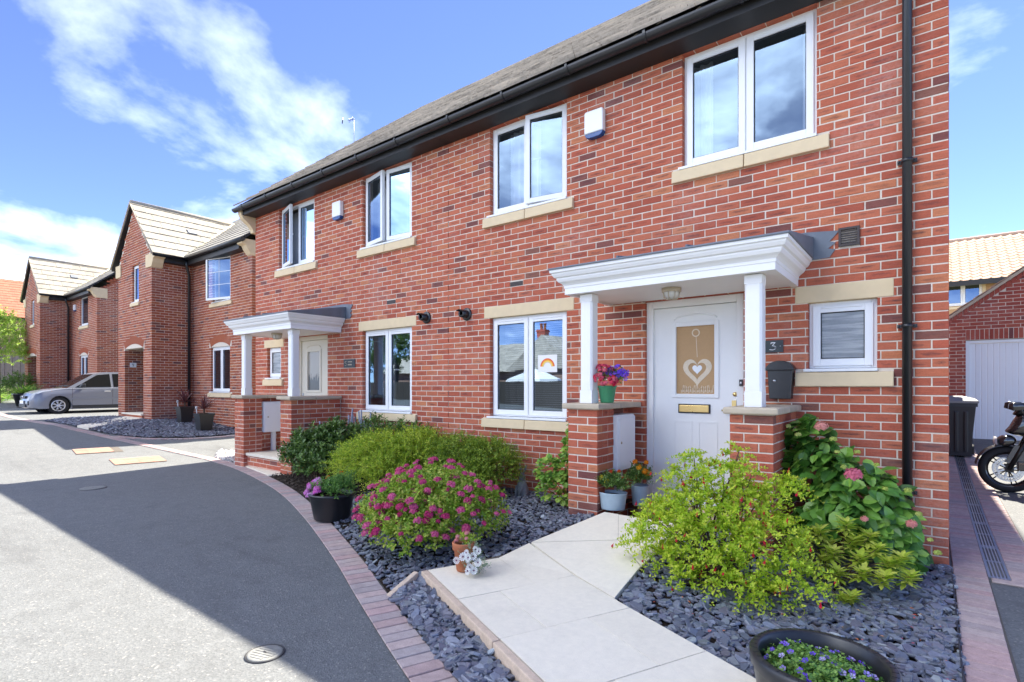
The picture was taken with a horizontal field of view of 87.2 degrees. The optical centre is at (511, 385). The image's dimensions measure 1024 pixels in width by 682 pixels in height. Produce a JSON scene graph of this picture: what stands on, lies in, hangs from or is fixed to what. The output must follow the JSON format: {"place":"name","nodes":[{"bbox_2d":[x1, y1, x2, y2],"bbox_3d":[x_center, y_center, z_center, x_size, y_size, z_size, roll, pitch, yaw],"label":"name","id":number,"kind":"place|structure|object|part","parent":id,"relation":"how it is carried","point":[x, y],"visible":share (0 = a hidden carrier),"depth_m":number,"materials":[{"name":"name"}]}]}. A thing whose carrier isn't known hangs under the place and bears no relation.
{"place":"outdoors","nodes":[
{"label":"outdoors","id":0,"kind":"place"},
{"bbox_2d":[77,416,140,429],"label":"porch path","id":1,"kind":"structure","parent":0,"point":[86,426],"depth_m":13.91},
{"bbox_2d":[0,399,1023,681],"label":"road","id":2,"kind":"structure","parent":0,"point":[174,567],"depth_m":4.14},
{"bbox_2d":[0,385,13,402],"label":"grass bed","id":3,"kind":"object","parent":2,"relation":"on","point":[4,398],"visible":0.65,"depth_m":25.14,"materials":[{"name":"green plant"}]},
{"bbox_2d":[0,304,31,402],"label":"young tree","id":4,"kind":"object","parent":2,"relation":"on","point":[13,344],"visible":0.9,"depth_m":24.66,"materials":[{"name":"green plant"}]},
{"bbox_2d":[0,370,36,394],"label":"shrub","id":5,"kind":"object","parent":2,"relation":"on","point":[12,379],"visible":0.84,"depth_m":23.27,"materials":[{"name":"green plant"}]},
{"bbox_2d":[3,382,47,406],"bbox_3d":[-19.504,0.352,21.516,1.596,0.997,1.626,0,0,38],"label":"planter","id":6,"kind":"object","parent":2,"relation":"on","point":[18,393],"visible":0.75,"depth_m":21.26,"materials":[{"name":"black plastic"}]},
{"bbox_2d":[19,372,117,413],"bbox_3d":[-15.489,0.278,19.926,2.120,1.535,4.042,0,0,38],"label":"parked car","id":7,"kind":"object","parent":2,"relation":"on","point":[95,390],"visible":0.59,"depth_m":18.98,"materials":[{"name":"silver metal"}]},
{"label":"side window","id":8,"kind":"part","parent":7,"relation":"part of","materials":[{"name":"black glass"}]},
{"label":"side window","id":9,"kind":"part","parent":7,"relation":"part of","materials":[{"name":"black glass"}]},
{"bbox_2d":[78,486,106,489],"bbox_3d":[-5.898,1.442,7.565,0.326,0.013,0.326,0,0,38],"label":"inspection cover","id":10,"kind":"object","parent":2,"relation":"in","point":[92,487],"visible":1,"depth_m":7.53,"materials":[{"name":"grey metal"}]},
{"bbox_2d":[72,447,122,454],"bbox_3d":[-8.320,1.328,10.804,0.620,0.093,0.750,0,0,45],"label":"paved inset","id":11,"kind":"object","parent":2,"relation":"on","point":[95,450],"visible":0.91,"depth_m":10.74,"materials":[{"name":"beige concrete"}]},
{"bbox_2d":[0,412,211,458],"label":"kerb","id":12,"kind":"structure","parent":2,"relation":"on","point":[199,456],"depth_m":12.21,"materials":[{"name":"grey concrete"}]},
{"bbox_2d":[109,456,166,464],"bbox_3d":[-7.028,1.429,10.103,0.620,0.094,0.800,0,0,45],"label":"paved inset","id":13,"kind":"object","parent":2,"relation":"on","point":[134,460],"visible":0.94,"depth_m":10.04,"materials":[{"name":"beige concrete"}]},
{"bbox_2d":[44,415,234,437],"bbox_3d":[-10.339,1.103,14.868,6.678,0.319,3.125,0,0,38],"label":"slate bed","id":14,"kind":"object","parent":2,"relation":"on","point":[161,427],"visible":0.91,"depth_m":14.02,"materials":[{"name":"stone"}]},
{"bbox_2d":[166,385,197,422],"bbox_3d":[-9.322,0.523,15.239,1.074,1.084,1.050,0,0,38],"label":"potted cordyline","id":15,"kind":"object","parent":14,"relation":"on","point":[184,413],"visible":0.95,"depth_m":15.21,"materials":[{"name":"black plastic"}]},
{"bbox_2d":[189,393,221,430],"bbox_3d":[-8.064,0.698,14.040,0.966,0.993,0.898,0,0,8],"label":"potted cordyline","id":16,"kind":"object","parent":14,"relation":"on","point":[204,421],"visible":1,"depth_m":13.97,"materials":[{"name":"black plastic"}]},
{"bbox_2d":[112,435,234,439],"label":"kerb","id":17,"kind":"structure","parent":2,"relation":"on","point":[127,437],"depth_m":12.53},
{"bbox_2d":[215,449,234,462],"bbox_3d":[-5.444,1.413,10.613,2.174,0.140,0.878,0,0,38],"label":"white cobble bed","id":18,"kind":"object","parent":2,"relation":"on","point":[226,455],"visible":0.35,"depth_m":10.73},
{"bbox_2d":[244,644,284,663],"bbox_3d":[-1.331,1.442,2.898,0.202,0.013,0.202,0,0,38],"label":"inspection cover","id":19,"kind":"object","parent":2,"relation":"on","point":[264,653],"visible":1,"depth_m":2.88,"materials":[{"name":"grey metal"}]},
{"bbox_2d":[245,466,283,475],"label":"porch path","id":20,"kind":"structure","parent":2,"relation":"on","point":[267,472],"depth_m":8.84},
{"bbox_2d":[204,458,458,681],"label":"kerb","id":21,"kind":"structure","parent":2,"relation":"on","point":[408,647],"depth_m":3.58,"materials":[{"name":"brick"}]},
{"bbox_2d":[269,466,631,592],"bbox_3d":[-1.841,1.330,6.419,5.888,0.258,3.074,0,0,38],"label":"slate bed","id":22,"kind":"object","parent":2,"relation":"on","point":[534,517],"visible":0.3,"depth_m":4.92,"materials":[{"name":"stone"}]},
{"bbox_2d":[276,415,368,480],"bbox_3d":[-2.810,0.933,8.019,1.647,0.987,1.261,0,0,38],"label":"shrub","id":23,"kind":"object","parent":22,"relation":"on","point":[309,449],"visible":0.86,"depth_m":7.75,"materials":[{"name":"green plant"}]},
{"bbox_2d":[303,466,359,521],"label":"potted plant","id":24,"kind":"object","parent":22,"relation":"on","point":[331,500],"visible":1,"depth_m":5.63,"materials":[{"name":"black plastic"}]},
{"bbox_2d":[319,408,370,472],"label":"bare stems","id":25,"kind":"object","parent":22,"relation":"on","point":[352,420],"visible":0.16,"depth_m":8.28,"materials":[{"name":"plant"}]},
{"bbox_2d":[319,424,457,493],"bbox_3d":[-1.575,0.957,7.059,1.946,0.936,1.555,0,0,38],"label":"shrub","id":26,"kind":"object","parent":22,"relation":"on","point":[375,457],"visible":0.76,"depth_m":6.73,"materials":[{"name":"green plant"}]},
{"bbox_2d":[348,411,438,472],"bbox_3d":[-1.787,0.891,7.907,1.999,1.032,0.761,0,0,38],"label":"shrub","id":27,"kind":"object","parent":22,"relation":"on","point":[366,421],"visible":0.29,"depth_m":7.96,"materials":[{"name":"green plant"}]},
{"bbox_2d":[352,456,513,556],"bbox_3d":[-0.739,1.031,4.740,1.427,0.786,1.253,0,0,38],"label":"flowering shrub","id":28,"kind":"object","parent":22,"relation":"on","point":[408,502],"visible":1,"depth_m":4.46,"materials":[{"name":"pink plant"}]},
{"bbox_2d":[413,429,531,494],"bbox_3d":[-0.559,0.969,6.604,1.616,0.873,1.240,0,0,38],"label":"shrub","id":29,"kind":"object","parent":22,"relation":"on","point":[471,452],"visible":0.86,"depth_m":6.45,"materials":[{"name":"green plant"}]},
{"bbox_2d":[514,464,528,495],"bbox_3d":[0.113,1.146,6.481,0.188,0.404,0.172,0,0,38],"label":"hare statue","id":30,"kind":"object","parent":22,"relation":"on","point":[521,488],"visible":0.82,"depth_m":6.44,"materials":[{"name":"grey stone"}]},
{"bbox_2d":[533,424,568,506],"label":"leafy plant","id":31,"kind":"object","parent":22,"relation":"on","point":[560,476],"visible":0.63,"depth_m":5.82,"materials":[{"name":"green plant"}]},
{"bbox_2d":[388,575,518,681],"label":"slate strip","id":32,"kind":"object","parent":2,"relation":"on","point":[458,648],"visible":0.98,"depth_m":3.00,"materials":[{"name":"stone"}]},
{"bbox_2d":[618,529,969,681],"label":"slate bed","id":33,"kind":"object","parent":2,"relation":"on","point":[933,634],"visible":0.47,"depth_m":3.23,"materials":[{"name":"stone"}]},
{"bbox_2d":[611,440,845,619],"bbox_3d":[1.413,0.928,3.687,1.540,1.084,0.971,0,0,38],"label":"fuchsia bush","id":34,"kind":"object","parent":33,"relation":"on","point":[693,522],"visible":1,"depth_m":3.60,"materials":[{"name":"green plant"}]},
{"bbox_2d":[654,573,953,679],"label":"fallen leaves","id":35,"kind":"object","parent":33,"relation":"on","point":[855,638],"visible":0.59,"depth_m":3.19,"materials":[{"name":"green plant"}]},
{"bbox_2d":[749,628,901,681],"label":"tub planter","id":36,"kind":"object","parent":33,"relation":"on","point":[791,655],"visible":1,"depth_m":2.27,"materials":[{"name":"black plastic"}]},
{"bbox_2d":[778,515,922,605],"bbox_3d":[2.323,1.193,3.757,0.658,0.516,0.746,0,0,-7],"label":"whorled shrub","id":37,"kind":"object","parent":33,"relation":"on","point":[862,569],"visible":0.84,"depth_m":3.65,"materials":[{"name":"green plant"}]},
{"bbox_2d":[781,414,942,577],"bbox_3d":[2.606,0.839,4.175,1.149,1.195,0.937,0,0,38],"label":"hydrangea","id":38,"kind":"object","parent":33,"relation":"on","point":[840,478],"visible":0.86,"depth_m":4.04,"materials":[{"name":"green plant"}]},
{"bbox_2d":[954,455,1010,580],"bbox_3d":[6.560,1.316,7.766,0.128,0.351,9.515,0,0,38],"label":"drain channel","id":39,"kind":"object","parent":2,"relation":"on","point":[994,547],"visible":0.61,"depth_m":5.31,"materials":[{"name":"metal"}]},
{"bbox_2d":[949,455,1020,681],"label":"paved strip","id":40,"kind":"object","parent":2,"relation":"on","point":[986,650],"visible":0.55,"depth_m":3.51,"materials":[{"name":"brick"}]},
{"bbox_2d":[948,396,978,455],"bbox_3d":[8.038,0.733,9.740,0.600,1.082,0.786,0,0,38],"label":"wheelie bin","id":41,"kind":"object","parent":40,"relation":"on","point":[962,410],"visible":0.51,"depth_m":9.45,"materials":[{"name":"grey plastic"}]},
{"bbox_2d":[964,443,1023,582],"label":"paved strip","id":42,"kind":"object","parent":2,"relation":"on","point":[1009,540],"visible":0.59,"depth_m":5.45,"materials":[{"name":"brick"}]},
{"bbox_2d":[974,401,1023,491],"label":"motorbike","id":43,"kind":"object","parent":2,"relation":"on","point":[1005,443],"visible":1,"depth_m":6.96,"materials":[{"name":"metal"}]},
{"bbox_2d":[991,578,1023,587],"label":"paved strip","id":44,"kind":"object","parent":2,"relation":"on","point":[1007,582],"visible":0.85,"depth_m":3.91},
{"bbox_2d":[0,0,1023,280],"label":"sky","id":45,"kind":"structure","parent":0,"point":[197,107],"materials":[{"name":"blue"}]},
{"bbox_2d":[387,512,755,681],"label":"path","id":46,"kind":"structure","parent":0,"point":[550,608],"depth_m":3.17,"materials":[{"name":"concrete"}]},
{"bbox_2d":[452,530,491,574],"bbox_3d":[-0.295,1.219,3.861,0.316,0.320,0.216,0,0,38],"label":"terracotta pot","id":47,"kind":"object","parent":46,"relation":"on","point":[465,548],"visible":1,"depth_m":3.83,"materials":[{"name":"ceramic"}]},
{"bbox_2d":[596,469,634,510],"bbox_3d":[0.963,0.993,5.142,0.397,0.384,0.437,0,0,-2],"label":"zinc planter","id":48,"kind":"object","parent":46,"relation":"on","point":[612,500],"visible":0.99,"depth_m":5.08,"materials":[{"name":"metal"}]},
{"bbox_2d":[625,459,655,505],"bbox_3d":[1.277,0.958,5.322,0.321,0.454,0.322,0,0,7],"label":"zinc planter","id":49,"kind":"object","parent":46,"relation":"on","point":[636,473],"visible":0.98,"depth_m":5.26,"materials":[{"name":"metal"}]},
{"bbox_3d":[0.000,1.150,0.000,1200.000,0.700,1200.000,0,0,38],"label":"ground","id":50,"kind":"structure","parent":0,"visible":0},
{"bbox_2d":[0,278,24,375],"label":"brick house","id":51,"kind":"structure","parent":50,"relation":"on","point":[10,292],"depth_m":39.42,"materials":[{"name":"orange tile"}]},
{"bbox_2d":[1,387,23,398],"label":"shrub","id":52,"kind":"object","parent":50,"relation":"on","point":[11,391],"depth_m":31.10,"materials":[{"name":"green plant"}]},
{"bbox_2d":[0,355,24,386],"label":"board fence","id":53,"kind":"object","parent":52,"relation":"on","point":[7,367],"visible":0.12,"depth_m":31.55,"materials":[{"name":"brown wood"}]},
{"bbox_2d":[19,256,117,390],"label":"brick house","id":54,"kind":"structure","parent":50,"relation":"on","point":[65,342],"depth_m":23.74,"materials":[{"name":"red brick"}]},
{"bbox_2d":[79,296,87,326],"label":"window","id":55,"kind":"structure","parent":54,"relation":"in","point":[84,300],"depth_m":23.22,"materials":[{"name":"white plastic"}]},
{"bbox_2d":[81,355,87,374],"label":"window","id":56,"kind":"structure","parent":54,"relation":"in","point":[84,359],"depth_m":23.24,"materials":[{"name":"white plastic"}]},
{"bbox_2d":[110,146,344,426],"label":"brick house","id":57,"kind":"structure","parent":50,"relation":"on","point":[186,285],"depth_m":15.94,"materials":[{"name":"red brick"}]},
{"bbox_2d":[132,265,138,302],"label":"window","id":58,"kind":"structure","parent":57,"relation":"in","point":[136,268],"depth_m":16.47,"materials":[{"name":"white plastic"}]},
{"bbox_2d":[206,256,230,303],"bbox_3d":[-8.262,-3.005,15.179,1.149,1.290,0.331,0,0,38],"label":"window","id":59,"kind":"structure","parent":57,"relation":"in","point":[217,299],"depth_m":15.33,"materials":[{"name":"white plastic"}]},
{"bbox_2d":[209,346,229,392],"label":"window","id":60,"kind":"structure","parent":57,"relation":"in","point":[225,390],"depth_m":15.29,"materials":[{"name":"white plastic"}]},
{"bbox_2d":[223,24,598,474],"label":"brick house","id":61,"kind":"structure","parent":50,"relation":"on","point":[361,281],"depth_m":9.01,"materials":[{"name":"brick"}]},
{"bbox_2d":[262,401,280,449],"bbox_3d":[-4.379,0.755,9.892,0.164,0.910,0.440,0,0,38],"label":"meter box","id":62,"kind":"object","parent":61,"relation":"attached to","point":[271,415],"visible":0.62,"depth_m":9.79,"materials":[{"name":"white plastic"}]},
{"bbox_2d":[266,404,280,430],"bbox_3d":[-4.320,0.585,9.846,0.013,0.470,0.390,0,0,38],"label":"door","id":63,"kind":"structure","parent":62,"relation":"in","point":[273,415],"depth_m":9.81,"materials":[{"name":"white plastic"}]},
{"bbox_2d":[265,347,280,378],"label":"window","id":64,"kind":"structure","parent":61,"relation":"in","point":[275,353],"depth_m":10.63,"materials":[{"name":"white plastic"}]},
{"bbox_2d":[271,333,281,339],"bbox_3d":[-4.081,-0.845,9.331,0.176,0.112,0.176,0,0,38],"label":"porch lamp","id":65,"kind":"object","parent":61,"relation":"attached to","point":[277,336],"visible":1,"depth_m":9.28,"materials":[{"name":"glass"}]},
{"bbox_2d":[277,198,314,270],"bbox_3d":[-4.049,-2.814,10.082,1.259,1.188,0.225,0,0,38],"label":"window","id":66,"kind":"structure","parent":61,"relation":"in","point":[306,209],"depth_m":10.03,"materials":[{"name":"white plastic"}]},
{"bbox_2d":[302,339,326,395],"bbox_3d":[-3.600,0.197,9.794,0.856,2.025,0.109,0,0,38],"label":"door","id":67,"kind":"structure","parent":61,"relation":"in","point":[314,353],"depth_m":9.82,"materials":[{"name":"beige paint"}]},
{"bbox_2d":[332,200,342,220],"bbox_3d":[-2.978,-2.975,9.185,0.240,0.310,0.074,0,0,38],"label":"alarm box","id":68,"kind":"object","parent":61,"relation":"attached to","point":[337,210],"visible":1,"depth_m":9.14,"materials":[{"name":"white plastic"}]},
{"bbox_2d":[344,359,354,367],"bbox_3d":[-2.734,-0.365,9.035,0.310,0.140,0.012,0,0,38],"label":"house number plaque","id":69,"kind":"object","parent":61,"relation":"attached to","point":[349,363],"visible":1,"depth_m":9.02,"materials":[{"name":"stone"}]},
{"bbox_2d":[360,162,411,249],"bbox_3d":[-1.976,-2.814,8.495,1.239,1.188,0.185,0,0,38],"label":"window","id":70,"kind":"structure","parent":61,"relation":"in","point":[398,179],"depth_m":8.38,"materials":[{"name":"white plastic"}]},
{"bbox_2d":[362,327,411,413],"bbox_3d":[-1.967,-0.227,8.507,1.239,1.325,0.155,0,0,38],"label":"window","id":71,"kind":"structure","parent":61,"relation":"in","point":[389,407],"depth_m":8.51,"materials":[{"name":"white plastic"}]},
{"bbox_2d":[416,312,430,323],"bbox_3d":[-1.302,-0.990,7.822,0.176,0.176,0.169,0,0,38],"label":"flue cowl","id":72,"kind":"object","parent":61,"relation":"attached to","point":[425,317],"visible":1,"depth_m":7.83,"materials":[{"name":"black plastic"}]},
{"bbox_2d":[428,0,948,564],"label":"brick house","id":73,"kind":"structure","parent":50,"relation":"on","point":[750,178],"depth_m":5.27,"materials":[{"name":"brick"}]},
{"bbox_2d":[456,308,471,320],"bbox_3d":[-0.671,-0.975,7.330,0.176,0.176,0.169,0,0,38],"label":"flue cowl","id":74,"kind":"object","parent":73,"relation":"attached to","point":[465,314],"visible":1,"depth_m":7.34,"materials":[{"name":"black plastic"}]},
{"bbox_2d":[486,103,566,217],"bbox_3d":[0.193,-2.814,6.821,1.239,1.188,0.165,0,0,38],"label":"window","id":75,"kind":"structure","parent":73,"relation":"in","point":[530,201],"depth_m":6.73,"materials":[{"name":"white plastic"}]},
{"bbox_2d":[486,312,566,421],"bbox_3d":[0.196,-0.227,6.825,1.239,1.325,0.155,0,0,38],"label":"window","id":76,"kind":"structure","parent":73,"relation":"in","point":[529,411],"depth_m":6.80,"materials":[{"name":"white plastic"}]},
{"bbox_2d":[538,355,556,371],"bbox_3d":[0.439,-0.268,6.660,0.285,0.215,0.002,0,0,38],"label":"rainbow drawing","id":77,"kind":"object","parent":73,"relation":"attached to","point":[547,363],"visible":1,"depth_m":6.66,"materials":[{"name":"white paper"}]},
{"bbox_2d":[584,107,604,139],"bbox_3d":[0.945,-2.975,6.134,0.240,0.310,0.074,0,0,38],"label":"alarm box","id":78,"kind":"object","parent":73,"relation":"attached to","point":[594,124],"visible":1,"depth_m":6.10,"materials":[{"name":"white plastic"}]},
{"bbox_2d":[593,364,628,402],"bbox_3d":[0.973,-0.020,5.316,0.408,0.388,0.317,0,0,38],"label":"flower pot","id":79,"kind":"object","parent":73,"relation":"on","point":[606,394],"visible":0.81,"depth_m":5.26,"materials":[{"name":"plastic"}]},
{"bbox_2d":[613,413,634,490],"bbox_3d":[1.127,0.755,5.578,0.164,0.910,0.410,0,0,38],"label":"meter box","id":80,"kind":"object","parent":73,"relation":"attached to","point":[624,440],"visible":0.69,"depth_m":5.48,"materials":[{"name":"white plastic"}]},
{"bbox_2d":[619,418,634,467],"bbox_3d":[1.187,0.592,5.532,0.013,0.485,0.360,0,0,38],"label":"door","id":81,"kind":"structure","parent":80,"relation":"in","point":[626,426],"depth_m":5.52,"materials":[{"name":"white plastic"}]},
{"bbox_2d":[662,287,680,299],"bbox_3d":[1.484,-0.845,5.003,0.176,0.112,0.176,0,0,38],"label":"porch lamp","id":82,"kind":"object","parent":73,"relation":"attached to","point":[671,293],"visible":1,"depth_m":4.95,"materials":[{"name":"glass"}]},
{"bbox_2d":[654,302,736,504],"bbox_3d":[1.871,0.197,5.539,0.858,2.025,0.109,0,0,38],"label":"door","id":83,"kind":"structure","parent":73,"relation":"in","point":[684,420],"depth_m":5.56,"materials":[{"name":"white paint"}]},
{"bbox_2d":[681,329,713,392],"bbox_3d":[1.904,-0.251,5.535,0.336,0.662,0.004,0,0,38],"label":"heart decoration","id":84,"kind":"object","parent":83,"relation":"attached to","point":[697,370],"visible":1,"depth_m":5.53,"materials":[{"name":"white wood"}]},
{"bbox_2d":[678,8,816,169],"bbox_3d":[2.256,-2.814,5.223,1.259,1.188,0.155,0,0,38],"label":"window","id":85,"kind":"structure","parent":73,"relation":"in","point":[745,45],"depth_m":5.19,"materials":[{"name":"white plastic"}]},
{"bbox_2d":[765,340,782,352],"bbox_3d":[2.424,-0.361,5.021,0.198,0.113,0.015,0,0,38],"label":"house number plaque","id":86,"kind":"object","parent":73,"relation":"attached to","point":[771,346],"visible":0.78,"depth_m":5.01,"materials":[{"name":"stone"}]},
{"bbox_2d":[765,361,795,398],"bbox_3d":[2.460,-0.049,4.922,0.239,0.348,0.126,0,0,38],"label":"post box","id":87,"kind":"object","parent":73,"relation":"attached to","point":[780,379],"visible":1,"depth_m":4.88,"materials":[{"name":"black plastic"}]},
{"bbox_2d":[803,298,877,371],"bbox_3d":[2.888,-0.430,4.731,0.555,0.620,0.155,0,0,38],"label":"window","id":88,"kind":"structure","parent":73,"relation":"in","point":[842,334],"depth_m":4.73,"materials":[{"name":"white plastic"}]},
{"bbox_2d":[948,266,1023,440],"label":"brick garage","id":89,"kind":"structure","parent":50,"relation":"on","point":[991,320],"depth_m":11.25,"materials":[{"name":"brick"}]},
{"bbox_2d":[969,342,1023,440],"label":"garage door","id":90,"kind":"structure","parent":89,"relation":"in","point":[996,370],"depth_m":11.23,"materials":[{"name":"white metal"}]},
{"bbox_2d":[949,230,1023,389],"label":"brick house","id":91,"kind":"structure","parent":50,"relation":"on","point":[978,265],"depth_m":22.22,"materials":[{"name":"beige brick"}]},
{"bbox_2d":[949,284,981,305],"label":"window","id":92,"kind":"structure","parent":91,"relation":"in","point":[962,288],"depth_m":21.51,"materials":[{"name":"white plastic"}]}
]}

